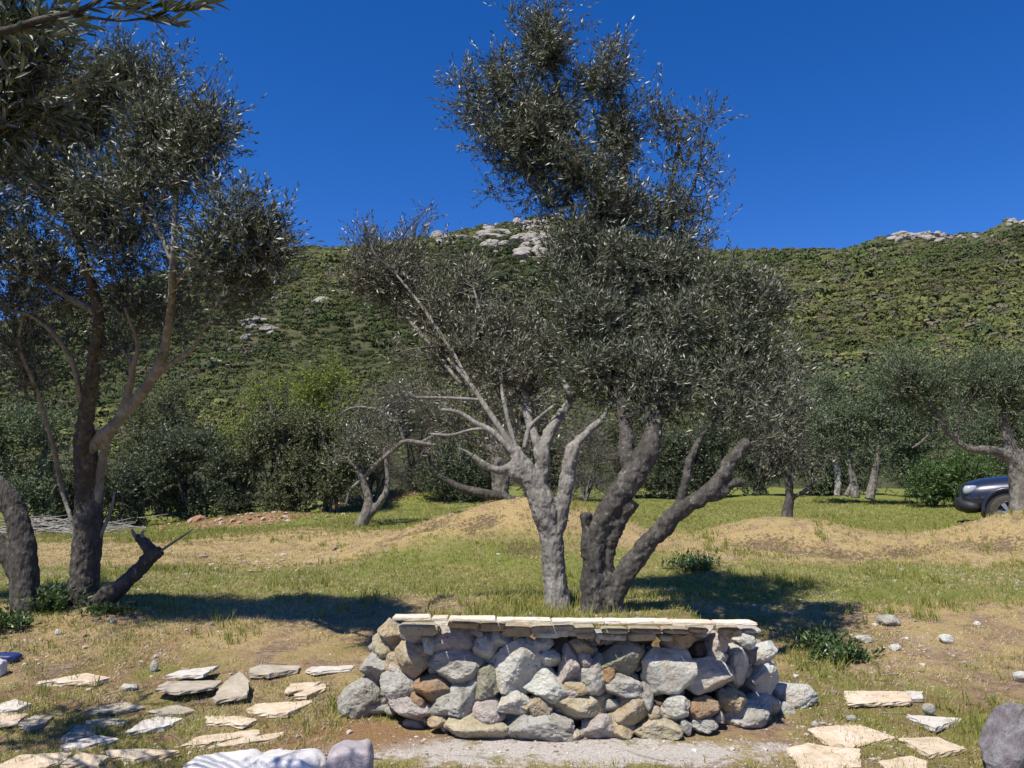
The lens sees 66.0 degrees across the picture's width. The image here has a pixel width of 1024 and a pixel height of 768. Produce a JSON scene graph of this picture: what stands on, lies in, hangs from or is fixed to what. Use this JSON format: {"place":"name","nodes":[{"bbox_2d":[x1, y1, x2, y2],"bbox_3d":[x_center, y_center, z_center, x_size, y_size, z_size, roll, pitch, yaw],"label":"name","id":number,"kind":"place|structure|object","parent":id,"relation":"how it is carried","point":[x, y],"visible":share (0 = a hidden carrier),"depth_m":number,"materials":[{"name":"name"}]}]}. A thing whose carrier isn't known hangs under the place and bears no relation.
{"place":"outdoors","nodes":[
{"label":"outdoors","id":0,"kind":"place"},
{"bbox_2d":[0,486,1023,767],"bbox_3d":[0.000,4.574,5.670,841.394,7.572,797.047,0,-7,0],"label":"ground","id":1,"kind":"structure","parent":0,"point":[382,730],"depth_m":7.36,"materials":[{"name":"soil"}]},
{"bbox_2d":[0,652,22,662],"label":"blue cloth","id":2,"kind":"object","parent":1,"relation":"on","point":[10,657],"visible":0.91,"depth_m":6.37,"materials":[{"name":"fabric"}]},
{"bbox_2d":[0,714,27,727],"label":"flagstone","id":3,"kind":"object","parent":1,"relation":"on","point":[11,720],"visible":0.94,"depth_m":5.25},
{"bbox_2d":[0,699,31,713],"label":"flagstone","id":4,"kind":"object","parent":1,"relation":"on","point":[9,707],"visible":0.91,"depth_m":5.43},
{"bbox_2d":[0,475,41,615],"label":"olive tree","id":5,"kind":"object","parent":1,"relation":"on","point":[19,561],"visible":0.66,"depth_m":7.58,"materials":[{"name":"grey plant"}]},
{"bbox_2d":[0,600,42,630],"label":"weed clump","id":6,"kind":"object","parent":1,"relation":"on","point":[10,618],"visible":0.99,"depth_m":7.14,"materials":[{"name":"green plant"}]},
{"bbox_2d":[0,752,70,767],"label":"flagstone","id":7,"kind":"object","parent":1,"relation":"on","point":[28,763],"visible":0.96,"depth_m":4.52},
{"bbox_2d":[18,715,53,731],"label":"flagstone","id":8,"kind":"object","parent":1,"relation":"on","point":[31,723],"visible":0.98,"depth_m":5.19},
{"bbox_2d":[0,386,77,530],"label":"shrub","id":9,"kind":"object","parent":1,"relation":"on","point":[30,488],"visible":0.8,"depth_m":20.83,"materials":[{"name":"green plant"}]},
{"bbox_2d":[16,579,94,611],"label":"weed clump","id":10,"kind":"object","parent":1,"relation":"on","point":[54,598],"visible":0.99,"depth_m":7.55,"materials":[{"name":"green plant"}]},
{"bbox_2d":[36,673,110,686],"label":"flagstone","id":11,"kind":"object","parent":1,"relation":"on","point":[69,681],"visible":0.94,"depth_m":5.92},
{"bbox_2d":[60,725,96,742],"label":"flagstone","id":12,"kind":"object","parent":1,"relation":"on","point":[77,732],"visible":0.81,"depth_m":5.01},
{"bbox_2d":[41,426,117,524],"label":"shrub","id":13,"kind":"object","parent":1,"relation":"on","point":[70,490],"visible":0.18,"depth_m":22.53,"materials":[{"name":"green plant"}]},
{"bbox_2d":[0,514,165,535],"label":"brush heap","id":14,"kind":"object","parent":1,"relation":"on","point":[59,527],"visible":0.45,"depth_m":19.64,"materials":[{"name":"grey wood"}]},
{"bbox_2d":[60,752,109,767],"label":"flagstone","id":15,"kind":"object","parent":1,"relation":"on","point":[83,760],"visible":0.98,"depth_m":4.49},
{"bbox_2d":[59,735,118,750],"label":"flagstone","id":16,"kind":"object","parent":1,"relation":"on","point":[88,742],"visible":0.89,"depth_m":4.85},
{"bbox_2d":[85,717,126,727],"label":"flagstone","id":17,"kind":"object","parent":1,"relation":"on","point":[105,721],"visible":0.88,"depth_m":5.20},
{"bbox_2d":[77,599,137,615],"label":"weed clump","id":18,"kind":"object","parent":1,"relation":"on","point":[98,608],"visible":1,"depth_m":7.57,"materials":[{"name":"green plant"}]},
{"bbox_2d":[84,702,145,714],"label":"flagstone","id":19,"kind":"object","parent":1,"relation":"on","point":[112,710],"visible":0.97,"depth_m":5.40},
{"bbox_2d":[0,0,230,279],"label":"olive tree","id":20,"kind":"object","parent":1,"relation":"on","point":[31,36],"visible":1,"depth_m":2.69,"materials":[{"name":"green plant"}]},
{"bbox_2d":[103,446,183,528],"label":"shrub","id":21,"kind":"object","parent":1,"relation":"on","point":[129,501],"visible":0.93,"depth_m":22.17,"materials":[{"name":"green plant"}]},
{"bbox_2d":[106,749,180,764],"bbox_3d":[-2.186,2.181,4.611,0.458,0.042,0.186,0,-7,0],"label":"flagstone","id":22,"kind":"object","parent":1,"relation":"on","point":[155,754],"visible":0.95,"depth_m":4.61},
{"bbox_2d":[101,362,205,515],"bbox_3d":[-12.253,2.205,26.696,3.916,6.047,3.460,0,-7,0],"label":"shrub","id":23,"kind":"object","parent":1,"relation":"on","point":[136,420],"visible":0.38,"depth_m":26.72,"materials":[{"name":"green plant"}]},
{"bbox_2d":[125,716,182,735],"bbox_3d":[-2.334,2.244,5.179,0.258,0.035,0.329,0,-7,0],"label":"flagstone","id":24,"kind":"object","parent":1,"relation":"on","point":[147,726],"visible":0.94,"depth_m":5.14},
{"bbox_2d":[0,11,323,606],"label":"olive tree","id":25,"kind":"object","parent":1,"relation":"on","point":[162,135],"visible":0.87,"depth_m":6.54,"materials":[{"name":"green plant"}]},
{"bbox_2d":[147,704,194,716],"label":"flagstone","id":26,"kind":"object","parent":1,"relation":"on","point":[168,711],"visible":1,"depth_m":5.38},
{"bbox_2d":[135,409,236,524],"bbox_3d":[-9.606,2.832,23.265,3.122,4.220,2.464,2,-7,-13],"label":"shrub","id":27,"kind":"object","parent":1,"relation":"on","point":[177,446],"visible":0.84,"depth_m":23.10,"materials":[{"name":"green plant"}]},
{"bbox_2d":[154,680,221,694],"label":"flagstone","id":28,"kind":"object","parent":1,"relation":"on","point":[178,687],"visible":1,"depth_m":5.69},
{"bbox_2d":[165,666,218,678],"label":"flagstone","id":29,"kind":"object","parent":1,"relation":"on","point":[197,673],"visible":1,"depth_m":5.93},
{"bbox_2d":[179,729,260,748],"bbox_3d":[-1.828,2.235,4.958,0.481,0.035,0.178,3,-8,-20],"label":"flagstone","id":30,"kind":"object","parent":1,"relation":"on","point":[227,736],"visible":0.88,"depth_m":4.95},
{"bbox_2d":[183,749,263,767],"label":"sack","id":31,"kind":"object","parent":1,"relation":"on","point":[240,759],"visible":0.82,"depth_m":4.19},
{"bbox_2d":[212,671,249,704],"bbox_3d":[-1.994,2.199,5.718,0.240,0.134,0.422,0,-7,0],"label":"flagstone","id":32,"kind":"object","parent":1,"relation":"on","point":[235,687],"visible":1,"depth_m":5.64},
{"bbox_2d":[205,716,257,728],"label":"flagstone","id":33,"kind":"object","parent":1,"relation":"on","point":[243,722],"visible":0.98,"depth_m":5.20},
{"bbox_2d":[106,546,362,573],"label":"bank scree","id":34,"kind":"structure","parent":1,"relation":"on","point":[282,554],"depth_m":12.00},
{"bbox_2d":[196,439,274,516],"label":"shrub","id":35,"kind":"object","parent":1,"relation":"on","point":[236,490],"visible":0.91,"depth_m":22.84,"materials":[{"name":"green plant"}]},
{"bbox_2d":[216,399,271,512],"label":"shrub","id":36,"kind":"object","parent":1,"relation":"on","point":[230,432],"visible":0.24,"depth_m":23.76,"materials":[{"name":"green plant"}]},
{"bbox_2d":[208,732,283,749],"bbox_3d":[-1.648,2.233,4.926,0.477,0.035,0.130,4,-8,-28],"label":"flagstone","id":37,"kind":"object","parent":1,"relation":"on","point":[240,741],"visible":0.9,"depth_m":4.91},
{"bbox_2d":[236,353,306,509],"bbox_3d":[-7.386,1.678,24.221,2.135,5.172,1.845,3,-8,-20],"label":"shrub","id":38,"kind":"object","parent":1,"relation":"on","point":[258,393],"visible":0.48,"depth_m":24.22,"materials":[{"name":"green plant"}]},
{"bbox_2d":[248,664,300,677],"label":"flagstone","id":39,"kind":"object","parent":1,"relation":"on","point":[265,671],"visible":1,"depth_m":6.12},
{"bbox_2d":[222,382,330,512],"bbox_3d":[-6.769,2.316,23.040,3.041,4.626,2.691,0,-7,0],"label":"shrub","id":40,"kind":"object","parent":1,"relation":"on","point":[283,491],"visible":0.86,"depth_m":22.58,"materials":[{"name":"green plant"}]},
{"bbox_2d":[246,700,312,717],"bbox_3d":[-1.619,2.251,5.463,0.427,0.044,0.284,0,-7,0],"label":"flagstone","id":41,"kind":"object","parent":1,"relation":"on","point":[278,709],"visible":0.95,"depth_m":5.42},
{"bbox_2d":[252,748,326,767],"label":"sack","id":42,"kind":"object","parent":1,"relation":"on","point":[300,758],"visible":0.93,"depth_m":4.18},
{"bbox_2d":[145,489,440,529],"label":"red earth clods","id":43,"kind":"object","parent":1,"relation":"on","point":[197,518],"visible":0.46,"depth_m":21.54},
{"bbox_2d":[284,681,322,694],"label":"flagstone","id":44,"kind":"object","parent":1,"relation":"on","point":[291,689],"visible":0.9,"depth_m":5.83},
{"bbox_2d":[293,683,326,698],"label":"flagstone","id":45,"kind":"object","parent":1,"relation":"on","point":[314,691],"visible":0.97,"depth_m":5.71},
{"bbox_2d":[283,341,362,512],"bbox_3d":[-5.723,1.373,23.855,2.483,5.320,1.618,0,-7,0],"label":"shrub","id":46,"kind":"object","parent":1,"relation":"on","point":[314,388],"visible":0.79,"depth_m":23.90,"materials":[{"name":"green plant"}]},
{"bbox_2d":[305,665,356,674],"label":"flagstone","id":47,"kind":"object","parent":1,"relation":"on","point":[318,670],"visible":0.99,"depth_m":6.17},
{"bbox_2d":[281,396,382,513],"bbox_3d":[-5.426,2.116,23.050,3.176,3.628,2.750,0,-7,0],"label":"shrub","id":48,"kind":"object","parent":1,"relation":"on","point":[343,475],"visible":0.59,"depth_m":22.72,"materials":[{"name":"green plant"}]},
{"bbox_2d":[326,739,373,767],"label":"sack","id":49,"kind":"object","parent":1,"relation":"on","point":[351,754],"visible":1,"depth_m":4.20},
{"bbox_2d":[313,389,447,526],"bbox_3d":[-2.941,1.788,17.508,2.820,3.321,1.844,3,-8,-19],"label":"olive tree","id":50,"kind":"object","parent":1,"relation":"on","point":[370,509],"visible":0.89,"depth_m":17.38,"materials":[{"name":"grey plant"}]},
{"bbox_2d":[341,370,421,503],"bbox_3d":[-4.196,1.749,24.835,3.059,4.420,2.482,0,-7,0],"label":"shrub","id":51,"kind":"object","parent":1,"relation":"on","point":[373,478],"visible":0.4,"depth_m":24.96,"materials":[{"name":"green plant"}]},
{"bbox_2d":[374,366,461,491],"bbox_3d":[-2.962,1.887,25.916,3.508,5.088,2.751,0,-7,0],"label":"shrub","id":52,"kind":"object","parent":1,"relation":"on","point":[412,417],"visible":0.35,"depth_m":25.80,"materials":[{"name":"green plant"}]},
{"bbox_2d":[399,403,489,502],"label":"shrub","id":53,"kind":"object","parent":1,"relation":"on","point":[457,471],"visible":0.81,"depth_m":24.18,"materials":[{"name":"green plant"}]},
{"bbox_2d":[310,196,614,610],"bbox_3d":[-0.470,0.062,7.051,2.817,4.034,1.112,-2,-8,17],"label":"olive tree","id":54,"kind":"object","parent":1,"relation":"on","point":[392,269],"visible":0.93,"depth_m":6.88,"materials":[{"name":"green plant"}]},
{"bbox_2d":[453,412,513,498],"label":"shrub","id":55,"kind":"object","parent":1,"relation":"on","point":[488,474],"visible":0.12,"depth_m":25.16,"materials":[{"name":"green plant"}]},
{"bbox_2d":[420,411,551,500],"bbox_3d":[-0.380,1.480,12.561,2.114,2.142,1.039,-2,-7,15],"label":"olive tree","id":56,"kind":"object","parent":1,"relation":"on","point":[485,493],"visible":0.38,"depth_m":12.45,"materials":[{"name":"grey plant"}]},
{"bbox_2d":[373,352,606,493],"bbox_3d":[-0.350,0.827,13.535,4.144,3.065,2.087,0,-7,0],"label":"olive tree","id":57,"kind":"object","parent":1,"relation":"on","point":[500,482],"visible":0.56,"depth_m":13.55,"materials":[{"name":"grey plant"}]},
{"bbox_2d":[10,504,990,766],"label":"limestone chips","id":58,"kind":"object","parent":1,"relation":"on","point":[530,612],"visible":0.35,"depth_m":6.21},
{"bbox_2d":[0,488,1023,767],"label":"dry grass","id":59,"kind":"structure","parent":1,"relation":"on","point":[258,560],"depth_m":8.71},
{"bbox_2d":[0,491,1023,739],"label":"grass tufts","id":60,"kind":"object","parent":1,"relation":"on","point":[498,609],"visible":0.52,"depth_m":7.85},
{"bbox_2d":[0,516,1023,767],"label":"pebbles","id":61,"kind":"object","parent":1,"relation":"on","point":[296,736],"visible":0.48,"depth_m":6.69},
{"bbox_2d":[9,561,1023,767],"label":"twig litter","id":62,"kind":"object","parent":1,"relation":"on","point":[578,611],"visible":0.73,"depth_m":6.27,"materials":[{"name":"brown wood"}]},
{"bbox_2d":[513,413,576,497],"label":"shrub","id":63,"kind":"object","parent":1,"relation":"on","point":[553,480],"visible":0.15,"depth_m":25.74,"materials":[{"name":"green plant"}]},
{"bbox_2d":[300,735,792,767],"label":"lime crumbs","id":64,"kind":"object","parent":1,"relation":"on","point":[696,750],"visible":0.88,"depth_m":4.73,"materials":[{"name":"stone"}]},
{"bbox_2d":[337,614,817,741],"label":"stone retaining wall","id":65,"kind":"structure","parent":1,"relation":"on","point":[473,666],"depth_m":5.10,"materials":[{"name":"beige stone"}]},
{"bbox_2d":[549,397,620,501],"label":"shrub","id":66,"kind":"object","parent":1,"relation":"on","point":[592,440],"visible":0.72,"depth_m":24.81,"materials":[{"name":"green plant"}]},
{"bbox_2d":[593,403,662,498],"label":"shrub","id":67,"kind":"object","parent":1,"relation":"on","point":[616,435],"visible":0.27,"depth_m":26.64,"materials":[{"name":"green plant"}]},
{"bbox_2d":[427,0,835,613],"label":"olive tree","id":68,"kind":"object","parent":1,"relation":"on","point":[653,358],"visible":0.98,"depth_m":7.18,"materials":[{"name":"green plant"}]},
{"bbox_2d":[633,414,711,499],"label":"shrub","id":69,"kind":"object","parent":1,"relation":"on","point":[673,453],"visible":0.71,"depth_m":26.15,"materials":[{"name":"green plant"}]},
{"bbox_2d":[659,547,721,572],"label":"weed clump","id":70,"kind":"object","parent":1,"relation":"on","point":[698,563],"visible":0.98,"depth_m":10.32,"materials":[{"name":"green plant"}]},
{"bbox_2d":[687,415,749,498],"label":"shrub","id":71,"kind":"object","parent":1,"relation":"on","point":[716,443],"visible":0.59,"depth_m":26.61,"materials":[{"name":"green plant"}]},
{"bbox_2d":[727,409,798,495],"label":"shrub","id":72,"kind":"object","parent":1,"relation":"on","point":[756,480],"visible":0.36,"depth_m":27.21,"materials":[{"name":"green plant"}]},
{"bbox_2d":[736,310,841,517],"bbox_3d":[5.270,0.667,15.580,2.117,4.244,1.779,2,-7,-16],"label":"olive tree","id":73,"kind":"object","parent":1,"relation":"on","point":[789,441],"visible":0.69,"depth_m":15.35,"materials":[{"name":"green plant"}]},
{"bbox_2d":[768,619,847,649],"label":"weed clump","id":74,"kind":"object","parent":1,"relation":"on","point":[807,634],"visible":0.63,"depth_m":6.81,"materials":[{"name":"green plant"}]},
{"bbox_2d":[784,385,845,495],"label":"shrub","id":75,"kind":"object","parent":1,"relation":"on","point":[810,472],"visible":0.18,"depth_m":27.75,"materials":[{"name":"green plant"}]},
{"bbox_2d":[786,743,861,767],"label":"flagstone","id":76,"kind":"object","parent":1,"relation":"on","point":[816,758],"visible":0.98,"depth_m":4.62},
{"bbox_2d":[787,387,861,495],"bbox_3d":[9.610,1.687,23.949,2.664,3.424,2.075,-2,-7,15],"label":"olive tree","id":77,"kind":"object","parent":1,"relation":"on","point":[837,472],"visible":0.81,"depth_m":23.80,"materials":[{"name":"green plant"}]},
{"bbox_2d":[800,366,861,466],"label":"shrub","id":78,"kind":"object","parent":1,"relation":"on","point":[831,386],"visible":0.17,"depth_m":33.03,"materials":[{"name":"green plant"}]},
{"bbox_2d":[803,630,884,664],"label":"weed clump","id":79,"kind":"object","parent":1,"relation":"on","point":[849,649],"visible":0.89,"depth_m":6.48,"materials":[{"name":"green plant"}]},
{"bbox_2d":[799,435,896,495],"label":"shrub","id":80,"kind":"object","parent":1,"relation":"on","point":[863,479],"visible":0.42,"depth_m":28.15,"materials":[{"name":"green plant"}]},
{"bbox_2d":[815,391,881,497],"bbox_3d":[10.266,1.758,23.493,2.052,3.255,1.904,6,-10,-42],"label":"olive tree","id":81,"kind":"object","parent":1,"relation":"on","point":[852,490],"visible":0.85,"depth_m":23.30,"materials":[{"name":"green plant"}]},
{"bbox_2d":[808,724,895,747],"bbox_3d":[2.111,2.234,5.005,0.491,0.038,0.371,3,-8,-23],"label":"flagstone","id":82,"kind":"object","parent":1,"relation":"on","point":[832,734],"visible":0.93,"depth_m":4.98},
{"bbox_2d":[853,635,873,643],"bbox_3d":[3.130,2.271,7.008,0.168,0.070,0.125,0,-7,0],"label":"loose rock","id":83,"kind":"object","parent":1,"relation":"on","point":[866,639],"visible":0.9,"depth_m":6.97,"materials":[{"name":"stone"}]},
{"bbox_2d":[844,691,911,706],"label":"flagstone","id":84,"kind":"object","parent":1,"relation":"on","point":[857,699],"visible":0.97,"depth_m":5.58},
{"bbox_2d":[837,333,936,500],"bbox_3d":[10.960,0.904,22.824,2.915,4.903,2.384,0,-7,0],"label":"olive tree","id":85,"kind":"object","parent":1,"relation":"on","point":[886,417],"visible":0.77,"depth_m":22.87,"materials":[{"name":"green plant"}]},
{"bbox_2d":[875,614,900,625],"bbox_3d":[3.623,2.280,7.582,0.188,0.130,0.174,4,-8,-28],"label":"loose rock","id":86,"kind":"object","parent":1,"relation":"on","point":[887,619],"visible":0.94,"depth_m":7.53,"materials":[{"name":"grey stone"}]},
{"bbox_2d":[878,756,927,767],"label":"flagstone","id":87,"kind":"object","parent":1,"relation":"on","point":[908,761],"visible":0.97,"depth_m":4.52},
{"bbox_2d":[867,396,956,496],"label":"shrub","id":88,"kind":"object","parent":1,"relation":"on","point":[903,468],"visible":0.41,"depth_m":26.49,"materials":[{"name":"green plant"}]},
{"bbox_2d":[905,691,923,701],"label":"flagstone","id":89,"kind":"object","parent":1,"relation":"on","point":[916,696],"visible":0.94,"depth_m":5.63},
{"bbox_2d":[922,703,935,714],"bbox_3d":[2.825,2.204,5.346,0.090,0.079,0.067,0,-7,0],"label":"loose rock","id":90,"kind":"object","parent":1,"relation":"on","point":[928,708],"visible":1,"depth_m":5.33,"materials":[{"name":"grey stone"}]},
{"bbox_2d":[900,453,965,507],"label":"shrub","id":91,"kind":"object","parent":1,"relation":"on","point":[932,484],"visible":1,"depth_m":22.11,"materials":[{"name":"green plant"}]},
{"bbox_2d":[899,737,966,758],"bbox_3d":[2.555,2.198,4.775,0.293,0.037,0.309,1,-7,-9],"label":"flagstone","id":92,"kind":"object","parent":1,"relation":"on","point":[933,750],"visible":0.99,"depth_m":4.74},
{"bbox_2d":[907,714,961,732],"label":"flagstone","id":93,"kind":"object","parent":1,"relation":"on","point":[935,724],"visible":0.96,"depth_m":5.19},
{"bbox_2d":[853,324,1023,511],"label":"olive tree","id":94,"kind":"object","parent":1,"relation":"on","point":[1008,392],"visible":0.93,"depth_m":14.15,"materials":[{"name":"green plant"}]},
{"bbox_2d":[938,634,954,643],"bbox_3d":[3.869,2.275,7.029,0.128,0.091,0.105,0,-7,0],"label":"loose rock","id":95,"kind":"object","parent":1,"relation":"on","point":[946,638],"visible":1,"depth_m":7.00,"materials":[{"name":"stone"}]},
{"bbox_2d":[933,442,1005,506],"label":"shrub","id":96,"kind":"object","parent":1,"relation":"on","point":[973,466],"visible":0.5,"depth_m":22.33,"materials":[{"name":"green plant"}]},
{"bbox_2d":[937,378,1023,467],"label":"shrub","id":97,"kind":"object","parent":1,"relation":"on","point":[987,427],"visible":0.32,"depth_m":28.68,"materials":[{"name":"green plant"}]},
{"bbox_2d":[954,476,1008,517],"bbox_3d":[12.329,2.277,17.270,4.610,1.800,2.220,-3,-8,25],"label":"parked car","id":98,"kind":"object","parent":1,"relation":"on","point":[988,495],"visible":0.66,"depth_m":17.29,"materials":[{"name":"paint"}]},
{"bbox_2d":[980,446,1007,476],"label":"shrub","id":99,"kind":"object","parent":1,"relation":"on","point":[1000,467],"visible":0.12,"depth_m":22.96,"materials":[{"name":"green plant"}]},
{"bbox_2d":[978,702,1023,767],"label":"boulder","id":100,"kind":"object","parent":1,"relation":"on","point":[1001,741],"visible":1,"depth_m":4.41,"materials":[{"name":"stone"}]},
{"bbox_2d":[1012,671,1023,682],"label":"loose rock","id":101,"kind":"object","parent":1,"relation":"on","point":[1018,676],"visible":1,"depth_m":6.00,"materials":[{"name":"stone"}]},
{"bbox_2d":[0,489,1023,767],"bbox_3d":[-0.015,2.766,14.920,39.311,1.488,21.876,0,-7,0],"label":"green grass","id":102,"kind":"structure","parent":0,"point":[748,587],"depth_m":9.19,"materials":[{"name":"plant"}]},
{"bbox_2d":[0,218,1023,503],"bbox_3d":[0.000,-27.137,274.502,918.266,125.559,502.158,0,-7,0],"label":"hillside","id":103,"kind":"structure","parent":0,"point":[364,344],"depth_m":113.47,"materials":[{"name":"plant"}]},
{"bbox_2d":[228,316,275,339],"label":"rock outcrop","id":104,"kind":"object","parent":103,"relation":"on","point":[267,328],"visible":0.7,"depth_m":117.46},
{"bbox_2d":[430,230,466,244],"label":"rock outcrop","id":105,"kind":"object","parent":103,"relation":"on","point":[437,233],"visible":0.45,"depth_m":261.04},
{"bbox_2d":[473,218,545,251],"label":"rock outcrop","id":106,"kind":"object","parent":103,"relation":"on","point":[486,231],"visible":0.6,"depth_m":237.98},
{"bbox_2d":[0,215,1023,477],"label":"hillside scrub","id":107,"kind":"object","parent":103,"relation":"on","point":[996,307],"visible":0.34,"depth_m":153.38,"materials":[{"name":"green plant"}]},
{"bbox_2d":[512,241,546,261],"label":"rock outcrop","id":108,"kind":"object","parent":103,"relation":"on","point":[517,253],"visible":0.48,"depth_m":202.31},
{"bbox_2d":[521,213,561,232],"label":"rock outcrop","id":109,"kind":"object","parent":103,"relation":"on","point":[538,222],"visible":0.33,"depth_m":283.27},
{"bbox_2d":[886,231,946,242],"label":"rock outcrop","id":110,"kind":"object","parent":103,"relation":"on","point":[901,236],"visible":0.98,"depth_m":380.51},
{"bbox_2d":[0,0,1023,319],"label":"sky","id":111,"kind":"structure","parent":0,"point":[869,119],"materials":[{"name":"blue"}]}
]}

